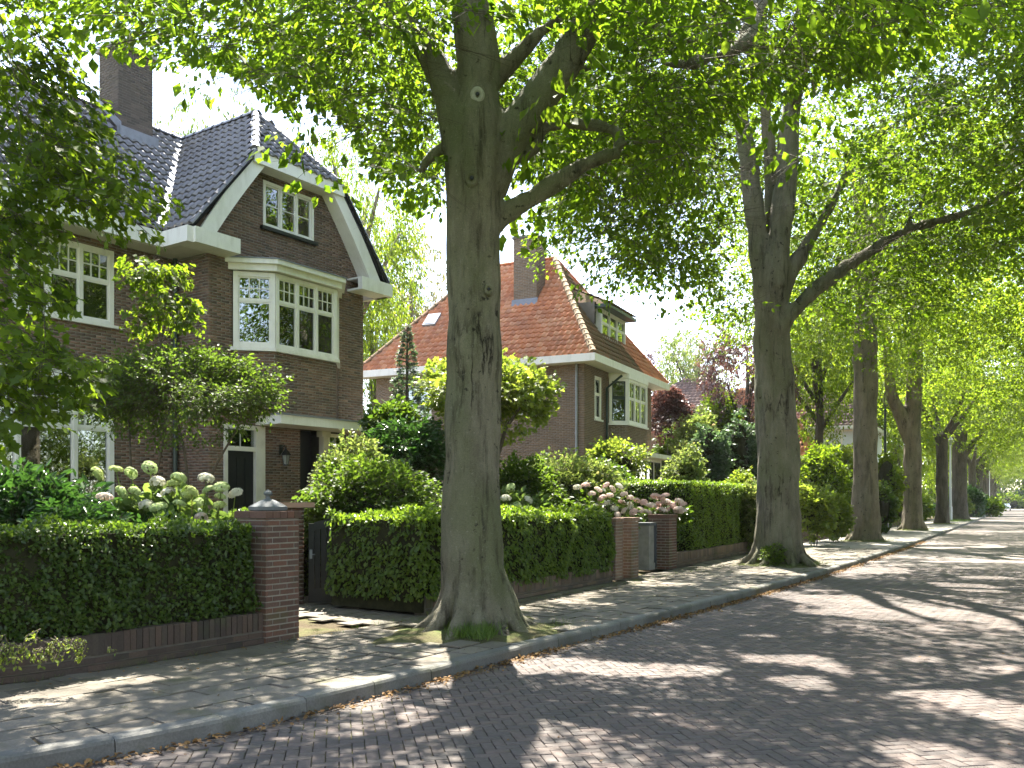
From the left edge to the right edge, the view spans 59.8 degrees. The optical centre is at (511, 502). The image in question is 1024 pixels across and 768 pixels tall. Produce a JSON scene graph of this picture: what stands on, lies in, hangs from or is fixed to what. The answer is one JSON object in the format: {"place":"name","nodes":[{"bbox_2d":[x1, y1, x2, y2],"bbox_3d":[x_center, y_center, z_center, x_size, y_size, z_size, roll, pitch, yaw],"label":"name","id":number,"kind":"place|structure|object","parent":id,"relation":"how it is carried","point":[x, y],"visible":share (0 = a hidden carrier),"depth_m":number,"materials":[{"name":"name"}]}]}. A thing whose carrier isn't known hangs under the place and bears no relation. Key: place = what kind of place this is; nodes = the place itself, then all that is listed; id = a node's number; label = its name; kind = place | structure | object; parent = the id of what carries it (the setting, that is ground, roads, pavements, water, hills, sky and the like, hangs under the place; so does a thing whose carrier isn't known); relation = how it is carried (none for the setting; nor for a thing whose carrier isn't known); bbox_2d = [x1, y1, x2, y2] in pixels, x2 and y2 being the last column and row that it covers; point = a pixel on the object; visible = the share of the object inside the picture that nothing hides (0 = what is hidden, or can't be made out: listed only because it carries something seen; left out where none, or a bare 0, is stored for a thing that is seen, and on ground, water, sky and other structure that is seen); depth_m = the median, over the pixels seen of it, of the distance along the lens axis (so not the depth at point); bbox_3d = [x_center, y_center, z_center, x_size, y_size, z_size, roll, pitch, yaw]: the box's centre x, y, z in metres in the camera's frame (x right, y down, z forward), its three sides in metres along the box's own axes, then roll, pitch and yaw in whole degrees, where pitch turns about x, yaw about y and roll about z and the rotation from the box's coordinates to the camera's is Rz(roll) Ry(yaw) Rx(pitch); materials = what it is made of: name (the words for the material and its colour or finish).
{"place":"outdoors","nodes":[
{"label":"outdoors","id":0,"kind":"place"},
{"bbox_2d":[363,274,408,416],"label":"garden tree","id":1,"kind":"object","parent":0,"point":[372,395],"visible":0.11,"depth_m":49.38,"materials":[{"name":"green plant"}]},
{"bbox_2d":[0,547,884,751],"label":"pavement","id":2,"kind":"structure","parent":0,"point":[28,710],"depth_m":8.84,"materials":[{"name":"grey concrete"}]},
{"bbox_2d":[234,490,300,643],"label":"brick pillar","id":3,"kind":"structure","parent":2,"relation":"on","point":[275,547],"depth_m":10.22,"materials":[{"name":"brick"}]},
{"bbox_2d":[255,502,314,604],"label":"brick pillar","id":4,"kind":"structure","parent":2,"relation":"on","point":[295,506],"depth_m":13.92,"materials":[{"name":"brown brick"}]},
{"bbox_2d":[368,616,557,644],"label":"soil","id":5,"kind":"structure","parent":2,"relation":"on","point":[415,635],"depth_m":10.45,"materials":[{"name":"brown soil"}]},
{"bbox_2d":[425,609,511,640],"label":"grass","id":6,"kind":"structure","parent":5,"relation":"on","point":[483,632],"depth_m":10.29,"materials":[{"name":"green plant"}]},
{"bbox_2d":[0,0,1023,639],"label":"beech tree","id":7,"kind":"object","parent":5,"relation":"on","point":[492,138],"visible":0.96,"depth_m":10.84,"materials":[{"name":"green plant"}]},
{"bbox_2d":[608,518,623,580],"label":"brick pillar","id":8,"kind":"structure","parent":2,"relation":"on","point":[617,568],"depth_m":18.29,"materials":[{"name":"brown brick"}]},
{"bbox_2d":[613,517,639,577],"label":"brick pillar","id":9,"kind":"structure","parent":2,"relation":"on","point":[630,548],"depth_m":18.85,"materials":[{"name":"brown brick"}]},
{"bbox_2d":[648,514,677,569],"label":"brick pillar","id":10,"kind":"structure","parent":2,"relation":"on","point":[666,541],"depth_m":21.31,"materials":[{"name":"brown brick"}]},
{"bbox_2d":[736,563,817,567],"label":"soil","id":11,"kind":"structure","parent":2,"relation":"on","point":[796,566],"depth_m":22.07,"materials":[{"name":"brown soil"}]},
{"bbox_2d":[495,0,1023,566],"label":"beech tree","id":12,"kind":"object","parent":11,"relation":"on","point":[771,210],"visible":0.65,"depth_m":21.95,"materials":[{"name":"green plant"}]},
{"bbox_2d":[758,543,787,565],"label":"garden shrub","id":13,"kind":"object","parent":11,"relation":"on","point":[776,555],"visible":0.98,"depth_m":22.15,"materials":[{"name":"green plant"}]},
{"bbox_2d":[0,0,1023,489],"label":"sky","id":14,"kind":"structure","parent":0,"point":[643,332],"materials":[{"name":"white"}]},
{"bbox_2d":[73,565,1023,767],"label":"road","id":15,"kind":"structure","parent":0,"point":[752,691],"depth_m":7.75,"materials":[{"name":"brick"}]},
{"bbox_2d":[46,541,927,767],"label":"fallen leaves","id":16,"kind":"object","parent":15,"relation":"on","point":[195,740],"visible":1,"depth_m":9.35,"materials":[{"name":"plant"}]},
{"bbox_2d":[299,516,934,636],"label":"garden ground","id":17,"kind":"structure","parent":0,"point":[307,627],"depth_m":11.77,"materials":[{"name":"soil"}]},
{"bbox_2d":[0,455,125,526],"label":"rhododendron","id":18,"kind":"object","parent":17,"relation":"on","point":[25,488],"visible":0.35,"depth_m":10.47,"materials":[{"name":"green plant"}]},
{"bbox_2d":[25,488,136,531],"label":"rhododendron","id":19,"kind":"object","parent":17,"relation":"on","point":[81,511],"visible":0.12,"depth_m":10.08,"materials":[{"name":"green plant"}]},
{"bbox_2d":[0,0,186,469],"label":"overhanging tree","id":20,"kind":"object","parent":17,"relation":"on","point":[40,168],"visible":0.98,"depth_m":8.27,"materials":[{"name":"green plant"}]},
{"bbox_2d":[0,508,263,642],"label":"hedge","id":21,"kind":"object","parent":17,"relation":"on","point":[59,577],"visible":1,"depth_m":8.74,"materials":[{"name":"green plant"}]},
{"bbox_2d":[0,611,263,684],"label":"brick wall","id":22,"kind":"structure","parent":17,"relation":"on","point":[148,643],"depth_m":8.84,"materials":[{"name":"brown brick"}]},
{"bbox_2d":[0,635,45,671],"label":"trailing weed","id":23,"kind":"object","parent":22,"relation":"on","point":[9,647],"visible":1,"depth_m":7.33,"materials":[{"name":"green plant"}]},
{"bbox_2d":[24,628,116,665],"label":"trailing weed","id":24,"kind":"object","parent":22,"relation":"on","point":[48,650],"visible":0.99,"depth_m":7.41,"materials":[{"name":"green plant"}]},
{"bbox_2d":[96,492,207,526],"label":"hydrangea","id":25,"kind":"object","parent":17,"relation":"on","point":[104,496],"visible":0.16,"depth_m":10.83,"materials":[{"name":"green plant"}]},
{"bbox_2d":[112,254,207,409],"bbox_3d":[-5.784,-2.786,14.591,1.567,2.552,1.078,0,0,0],"label":"tree","id":26,"kind":"object","parent":17,"relation":"on","point":[172,274],"visible":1,"depth_m":14.51,"materials":[{"name":"plant"}]},
{"bbox_2d":[91,461,242,526],"bbox_3d":[-4.467,0.528,11.425,2.432,2.117,1.685,0,0,0],"label":"hydrangea","id":27,"kind":"object","parent":17,"relation":"on","point":[185,498],"visible":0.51,"depth_m":11.07,"materials":[{"name":"white plant"}]},
{"bbox_2d":[62,334,294,500],"bbox_3d":[-5.307,-0.598,14.311,3.803,4.162,2.704,0,0,0],"label":"garden shrub","id":28,"kind":"object","parent":17,"relation":"on","point":[206,380],"visible":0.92,"depth_m":13.97,"materials":[{"name":"green plant"}]},
{"bbox_2d":[0,38,392,520],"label":"brick house","id":29,"kind":"structure","parent":17,"relation":"on","point":[292,282],"depth_m":20.01,"materials":[{"name":"brown brick"}]},
{"bbox_2d":[0,380,113,505],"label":"window","id":30,"kind":"structure","parent":29,"relation":"in","point":[80,452],"depth_m":19.09,"materials":[{"name":"glass"}]},
{"bbox_2d":[11,229,118,328],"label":"window","id":31,"kind":"structure","parent":29,"relation":"in","point":[92,282],"depth_m":18.30,"materials":[{"name":"white paint"}]},
{"bbox_2d":[228,450,252,520],"bbox_3d":[-6.068,0.105,19.754,0.075,2.490,0.770,0,0,34],"label":"front door","id":32,"kind":"structure","parent":29,"relation":"in","point":[240,463],"depth_m":19.77,"materials":[{"name":"black paint"}]},
{"bbox_2d":[233,271,274,347],"bbox_3d":[-5.692,-4.250,19.660,0.892,1.660,0.110,0,0,-14],"label":"window","id":33,"kind":"structure","parent":29,"relation":"in","point":[237,275],"depth_m":19.62,"materials":[{"name":"white paint"}]},
{"bbox_2d":[196,180,313,240],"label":"window","id":34,"kind":"structure","parent":29,"relation":"in","point":[292,213],"depth_m":20.87,"materials":[{"name":"white paint"}]},
{"bbox_2d":[300,431,310,495],"bbox_3d":[-5.154,-0.195,21.617,0.060,3.090,0.660,0,0,34],"label":"inner door","id":35,"kind":"structure","parent":29,"relation":"in","point":[305,436],"depth_m":21.74,"materials":[{"name":"black paint"}]},
{"bbox_2d":[275,273,336,358],"bbox_3d":[-4.753,-4.250,20.525,0.110,1.660,1.860,0,0,34],"label":"window","id":36,"kind":"structure","parent":29,"relation":"in","point":[305,312],"depth_m":20.49,"materials":[{"name":"white paint"}]},
{"bbox_2d":[154,76,254,136],"bbox_3d":[-13.581,-8.630,40.049,6.604,20.660,6.520,0,0,0],"label":"garden tree","id":37,"kind":"object","parent":17,"relation":"on","point":[178,108],"visible":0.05,"depth_m":38.90,"materials":[{"name":"green plant"}]},
{"bbox_2d":[228,507,320,595],"bbox_3d":[-3.666,0.921,15.581,0.963,1.759,3.013,0,0,31],"label":"hedge","id":38,"kind":"object","parent":17,"relation":"on","point":[305,564],"visible":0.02,"depth_m":15.18,"materials":[{"name":"green plant"}]},
{"bbox_2d":[307,445,348,488],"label":"garden shrub","id":39,"kind":"object","parent":17,"relation":"on","point":[339,455],"visible":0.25,"depth_m":15.76,"materials":[{"name":"green plant"}]},
{"bbox_2d":[329,425,388,474],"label":"garden shrub","id":40,"kind":"object","parent":17,"relation":"on","point":[351,445],"visible":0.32,"depth_m":17.41,"materials":[{"name":"green plant"}]},
{"bbox_2d":[297,111,430,390],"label":"garden tree","id":41,"kind":"object","parent":17,"relation":"on","point":[394,241],"visible":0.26,"depth_m":46.43,"materials":[{"name":"green plant"}]},
{"bbox_2d":[291,451,441,560],"bbox_3d":[-2.428,0.342,15.279,2.962,2.491,2.521,0,0,0],"label":"garden shrub","id":42,"kind":"object","parent":17,"relation":"on","point":[347,489],"visible":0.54,"depth_m":14.72,"materials":[{"name":"green plant"}]},
{"bbox_2d":[357,394,427,436],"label":"garden shrub","id":43,"kind":"object","parent":17,"relation":"on","point":[376,415],"visible":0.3,"depth_m":20.22,"materials":[{"name":"green plant"}]},
{"bbox_2d":[362,412,445,505],"bbox_3d":[-2.264,-0.203,19.455,2.282,3.572,2.195,0,0,32],"label":"rhododendron","id":44,"kind":"object","parent":17,"relation":"on","point":[418,442],"visible":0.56,"depth_m":19.11,"materials":[{"name":"green plant"}]},
{"bbox_2d":[363,218,446,402],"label":"garden tree","id":45,"kind":"object","parent":17,"relation":"on","point":[433,294],"visible":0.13,"depth_m":53.49,"materials":[{"name":"green plant"}]},
{"bbox_2d":[389,323,441,503],"bbox_3d":[-2.909,-1.662,24.365,2.846,6.523,2.590,0,0,0],"label":"conifer tree","id":46,"kind":"object","parent":17,"relation":"on","point":[406,337],"visible":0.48,"depth_m":24.42,"materials":[{"name":"green plant"}]},
{"bbox_2d":[324,503,616,612],"bbox_3d":[-0.337,0.779,15.785,2.112,1.562,6.947,0,0,30],"label":"hedge","id":47,"kind":"object","parent":17,"relation":"on","point":[386,558],"visible":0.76,"depth_m":13.34,"materials":[{"name":"green plant"}]},
{"bbox_2d":[407,348,567,453],"bbox_3d":[-0.551,-1.046,20.481,3.661,5.255,3.292,0,0,0],"label":"maple tree","id":48,"kind":"object","parent":17,"relation":"on","point":[522,392],"visible":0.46,"depth_m":20.14,"materials":[{"name":"green plant"}]},
{"bbox_2d":[414,566,612,615],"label":"brick wall","id":49,"kind":"structure","parent":17,"relation":"on","point":[550,585],"depth_m":15.86,"materials":[{"name":"brown brick"}]},
{"bbox_2d":[363,234,671,505],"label":"brick house","id":50,"kind":"structure","parent":17,"relation":"on","point":[610,375],"depth_m":34.41,"materials":[{"name":"brown brick"}]},
{"bbox_2d":[577,301,625,344],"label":"window","id":51,"kind":"structure","parent":50,"relation":"in","point":[613,326],"depth_m":35.18,"materials":[{"name":"white paint"}]},
{"bbox_2d":[609,378,627,422],"bbox_3d":[4.119,-3.930,34.437,0.755,1.740,0.110,0,0,-9],"label":"window","id":52,"kind":"structure","parent":50,"relation":"in","point":[625,380],"depth_m":34.41,"materials":[{"name":"white paint"}]},
{"bbox_2d":[628,378,646,427],"bbox_3d":[4.999,-3.930,35.559,0.110,1.740,2.400,0,0,26],"label":"window","id":53,"kind":"structure","parent":50,"relation":"in","point":[637,392],"depth_m":35.56,"materials":[{"name":"white paint"}]},
{"bbox_2d":[632,457,660,480],"bbox_3d":[5.330,-0.915,36.455,0.100,1.830,5.200,0,0,26],"label":"window","id":54,"kind":"structure","parent":50,"relation":"in","point":[655,465],"depth_m":37.72,"materials":[{"name":"white paint"}]},
{"bbox_2d":[500,483,554,509],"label":"hydrangea","id":55,"kind":"object","parent":17,"relation":"on","point":[509,496],"visible":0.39,"depth_m":18.11,"materials":[{"name":"white plant"}]},
{"bbox_2d":[499,449,572,506],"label":"garden shrub","id":56,"kind":"object","parent":17,"relation":"on","point":[524,472],"visible":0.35,"depth_m":20.43,"materials":[{"name":"green plant"}]},
{"bbox_2d":[528,446,630,507],"bbox_3d":[1.241,0.065,22.547,3.656,3.045,2.724,0,0,0],"label":"shrub","id":57,"kind":"object","parent":17,"relation":"on","point":[573,469],"visible":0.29,"depth_m":21.88,"materials":[{"name":"green plant"}]},
{"bbox_2d":[569,482,643,529],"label":"hydrangea","id":58,"kind":"object","parent":17,"relation":"on","point":[611,507],"visible":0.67,"depth_m":20.04,"materials":[{"name":"pink plant"}]},
{"bbox_2d":[577,434,653,479],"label":"climbing shrub","id":59,"kind":"object","parent":17,"relation":"on","point":[619,452],"visible":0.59,"depth_m":29.28,"materials":[{"name":"green plant"}]},
{"bbox_2d":[638,522,655,569],"bbox_3d":[3.177,1.040,21.212,0.390,1.120,0.370,0,0,32],"label":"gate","id":60,"kind":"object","parent":17,"relation":"on","point":[646,547],"visible":0.81,"depth_m":21.08,"materials":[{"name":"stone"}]},
{"bbox_2d":[635,493,693,541],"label":"hydrangea","id":61,"kind":"object","parent":17,"relation":"on","point":[680,508],"visible":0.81,"depth_m":22.19,"materials":[{"name":"pink plant"}]},
{"bbox_2d":[651,386,696,466],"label":"copper plum","id":62,"kind":"object","parent":17,"relation":"on","point":[671,404],"visible":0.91,"depth_m":42.37,"materials":[{"name":"purple plant"}]},
{"bbox_2d":[644,329,703,393],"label":"garden tree","id":63,"kind":"object","parent":17,"relation":"on","point":[649,355],"visible":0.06,"depth_m":71.42,"materials":[{"name":"green plant"}]},
{"bbox_2d":[651,408,701,477],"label":"garden shrub","id":64,"kind":"object","parent":17,"relation":"on","point":[658,449],"visible":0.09,"depth_m":45.41,"materials":[{"name":"green plant"}]},
{"bbox_2d":[613,478,747,551],"bbox_3d":[4.481,0.400,27.122,4.211,2.159,6.814,0,0,28],"label":"hedge","id":65,"kind":"object","parent":17,"relation":"on","point":[716,513],"visible":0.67,"depth_m":24.47,"materials":[{"name":"green plant"}]},
{"bbox_2d":[658,440,709,480],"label":"garden shrub","id":66,"kind":"object","parent":17,"relation":"on","point":[690,465],"visible":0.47,"depth_m":31.67,"materials":[{"name":"green plant"}]},
{"bbox_2d":[667,401,719,479],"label":"garden shrub","id":67,"kind":"object","parent":17,"relation":"on","point":[687,430],"visible":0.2,"depth_m":41.55,"materials":[{"name":"green plant"}]},
{"bbox_2d":[652,309,745,392],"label":"garden tree","id":68,"kind":"object","parent":17,"relation":"on","point":[679,364],"visible":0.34,"depth_m":65.36,"materials":[{"name":"green plant"}]},
{"bbox_2d":[651,377,754,449],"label":"distant house","id":69,"kind":"structure","parent":17,"relation":"on","point":[690,392],"depth_m":61.72,"materials":[{"name":"brown brick"}]},
{"bbox_2d":[665,541,749,569],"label":"brick wall","id":70,"kind":"structure","parent":17,"relation":"on","point":[686,558],"depth_m":24.58,"materials":[{"name":"brown brick"}]},
{"bbox_2d":[688,422,735,481],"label":"garden shrub","id":71,"kind":"object","parent":17,"relation":"on","point":[715,446],"visible":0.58,"depth_m":35.60,"materials":[{"name":"green plant"}]},
{"bbox_2d":[694,384,753,438],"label":"garden shrub","id":72,"kind":"object","parent":17,"relation":"on","point":[726,415],"visible":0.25,"depth_m":49.06,"materials":[{"name":"green plant"}]},
{"bbox_2d":[723,408,757,479],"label":"garden shrub","id":73,"kind":"object","parent":17,"relation":"on","point":[743,448],"visible":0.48,"depth_m":36.69,"materials":[{"name":"green plant"}]},
{"bbox_2d":[694,305,800,437],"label":"garden tree","id":74,"kind":"object","parent":17,"relation":"on","point":[749,401],"visible":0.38,"depth_m":49.23,"materials":[{"name":"green plant"}]},
{"bbox_2d":[740,478,756,553],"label":"garden shrub","id":75,"kind":"object","parent":17,"relation":"on","point":[748,508],"visible":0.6,"depth_m":28.22,"materials":[{"name":"green plant"}]},
{"bbox_2d":[749,288,879,453],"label":"garden tree","id":76,"kind":"object","parent":17,"relation":"on","point":[822,425],"visible":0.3,"depth_m":51.43,"materials":[{"name":"green plant"}]},
{"bbox_2d":[799,440,852,502],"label":"garden shrub","id":77,"kind":"object","parent":17,"relation":"on","point":[817,468],"visible":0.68,"depth_m":43.48,"materials":[{"name":"green plant"}]},
{"bbox_2d":[828,443,852,503],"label":"garden shrub","id":78,"kind":"object","parent":17,"relation":"on","point":[847,456],"visible":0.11,"depth_m":46.47,"materials":[{"name":"green plant"}]},
{"bbox_2d":[796,387,888,461],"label":"distant house","id":79,"kind":"structure","parent":17,"relation":"on","point":[848,433],"depth_m":63.11,"materials":[{"name":"brown brick"}]},
{"bbox_2d":[855,279,976,517],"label":"garden tree","id":80,"kind":"object","parent":17,"relation":"on","point":[925,465],"visible":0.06,"depth_m":86.28,"materials":[{"name":"green plant"}]},
{"bbox_2d":[882,332,1002,493],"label":"garden tree","id":81,"kind":"object","parent":17,"relation":"on","point":[990,456],"visible":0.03,"depth_m":116.55,"materials":[{"name":"green plant"}]},
{"bbox_2d":[803,515,982,548],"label":"sidewalk","id":82,"kind":"structure","parent":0,"point":[903,535],"depth_m":39.58,"materials":[{"name":"grey concrete"}]},
{"bbox_2d":[799,479,841,545],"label":"garden shrub","id":83,"kind":"object","parent":82,"relation":"on","point":[819,515],"visible":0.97,"depth_m":32.52,"materials":[{"name":"green plant"}]},
{"bbox_2d":[820,490,855,541],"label":"garden shrub","id":84,"kind":"object","parent":82,"relation":"on","point":[845,523],"visible":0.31,"depth_m":35.63,"materials":[{"name":"green plant"}]},
{"bbox_2d":[840,540,889,542],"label":"soil","id":85,"kind":"structure","parent":82,"relation":"on","point":[876,541],"depth_m":36.22,"materials":[{"name":"soil"}]},
{"bbox_2d":[681,43,1023,540],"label":"beech tree","id":86,"kind":"object","parent":85,"relation":"on","point":[865,500],"visible":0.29,"depth_m":36.64,"materials":[{"name":"green plant"}]},
{"bbox_2d":[879,479,900,532],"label":"garden shrub","id":87,"kind":"object","parent":82,"relation":"on","point":[889,501],"visible":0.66,"depth_m":45.77,"materials":[{"name":"green plant"}]},
{"bbox_2d":[877,451,909,525],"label":"garden shrub","id":88,"kind":"object","parent":82,"relation":"on","point":[891,473],"visible":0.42,"depth_m":49.64,"materials":[{"name":"green plant"}]},
{"bbox_2d":[897,529,925,530],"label":"soil","id":89,"kind":"structure","parent":82,"relation":"on","point":[912,530],"depth_m":50.67,"materials":[{"name":"soil"}]},
{"bbox_2d":[753,216,1023,529],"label":"beech tree","id":90,"kind":"object","parent":89,"relation":"on","point":[907,417],"visible":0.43,"depth_m":51.25,"materials":[{"name":"green plant"}]},
{"bbox_2d":[922,400,1023,491],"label":"street tree","id":91,"kind":"object","parent":82,"relation":"on","point":[979,474],"visible":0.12,"depth_m":115.39,"materials":[{"name":"green plant"}]},
{"bbox_2d":[923,360,1023,516],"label":"street tree","id":92,"kind":"object","parent":82,"relation":"on","point":[973,462],"visible":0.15,"depth_m":98.33,"materials":[{"name":"green plant"}]},
{"bbox_2d":[967,484,989,517],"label":"garden shrub","id":93,"kind":"object","parent":82,"relation":"on","point":[977,497],"visible":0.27,"depth_m":96.94,"materials":[{"name":"green plant"}]},
{"bbox_2d":[951,395,1023,494],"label":"street tree","id":94,"kind":"object","parent":82,"relation":"on","point":[985,490],"visible":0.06,"depth_m":132.88,"materials":[{"name":"green plant"}]},
{"bbox_2d":[978,495,1008,516],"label":"garden shrub","id":95,"kind":"object","parent":82,"relation":"on","point":[997,507],"visible":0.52,"depth_m":106.62,"materials":[{"name":"green plant"}]},
{"bbox_2d":[861,508,1023,570],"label":"road beyond","id":96,"kind":"object","parent":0,"point":[993,543],"visible":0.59,"depth_m":32.64,"materials":[{"name":"grey brick"}]},
{"bbox_2d":[0,514,990,767],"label":"kerb","id":97,"kind":"structure","parent":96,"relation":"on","point":[100,746],"depth_m":7.49,"materials":[{"name":"concrete"}]},
{"label":"opposite pavement","id":98,"kind":"structure","parent":0,"visible":0},
{"bbox_2d":[839,0,1023,301],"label":"street tree","id":99,"kind":"object","parent":98,"relation":"on","point":[999,76],"visible":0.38,"depth_m":18.07,"materials":[{"name":"green plant"}]},
{"bbox_2d":[964,111,1023,375],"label":"street tree","id":100,"kind":"object","parent":98,"relation":"on","point":[1001,346],"visible":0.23,"depth_m":32.41,"materials":[{"name":"green plant"}]},
{"bbox_2d":[975,277,1023,407],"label":"street tree","id":101,"kind":"object","parent":98,"relation":"on","point":[1022,367],"visible":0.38,"depth_m":46.88,"materials":[{"name":"green plant"}]},
{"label":"soil","id":102,"kind":"structure","parent":0,"visible":0},
{"bbox_2d":[832,283,1023,523],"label":"beech tree","id":103,"kind":"object","parent":102,"relation":"on","point":[939,435],"visible":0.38,"depth_m":65.61,"materials":[{"name":"green plant"}]},
{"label":"soil","id":104,"kind":"structure","parent":0,"visible":0},
{"bbox_2d":[879,333,1023,519],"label":"beech tree","id":105,"kind":"object","parent":104,"relation":"on","point":[961,450],"visible":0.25,"depth_m":79.39,"materials":[{"name":"green plant"}]},
{"bbox_3d":[-2.190,1.085,13.620,0.150,1.030,0.150,0,0,0],"label":"gate post","id":106,"kind":"object","parent":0,"visible":0},
{"bbox_2d":[308,518,338,602],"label":"garden gate","id":107,"kind":"structure","parent":106,"relation":"attached to","point":[317,593],"depth_m":13.77,"materials":[{"name":"black paint"}]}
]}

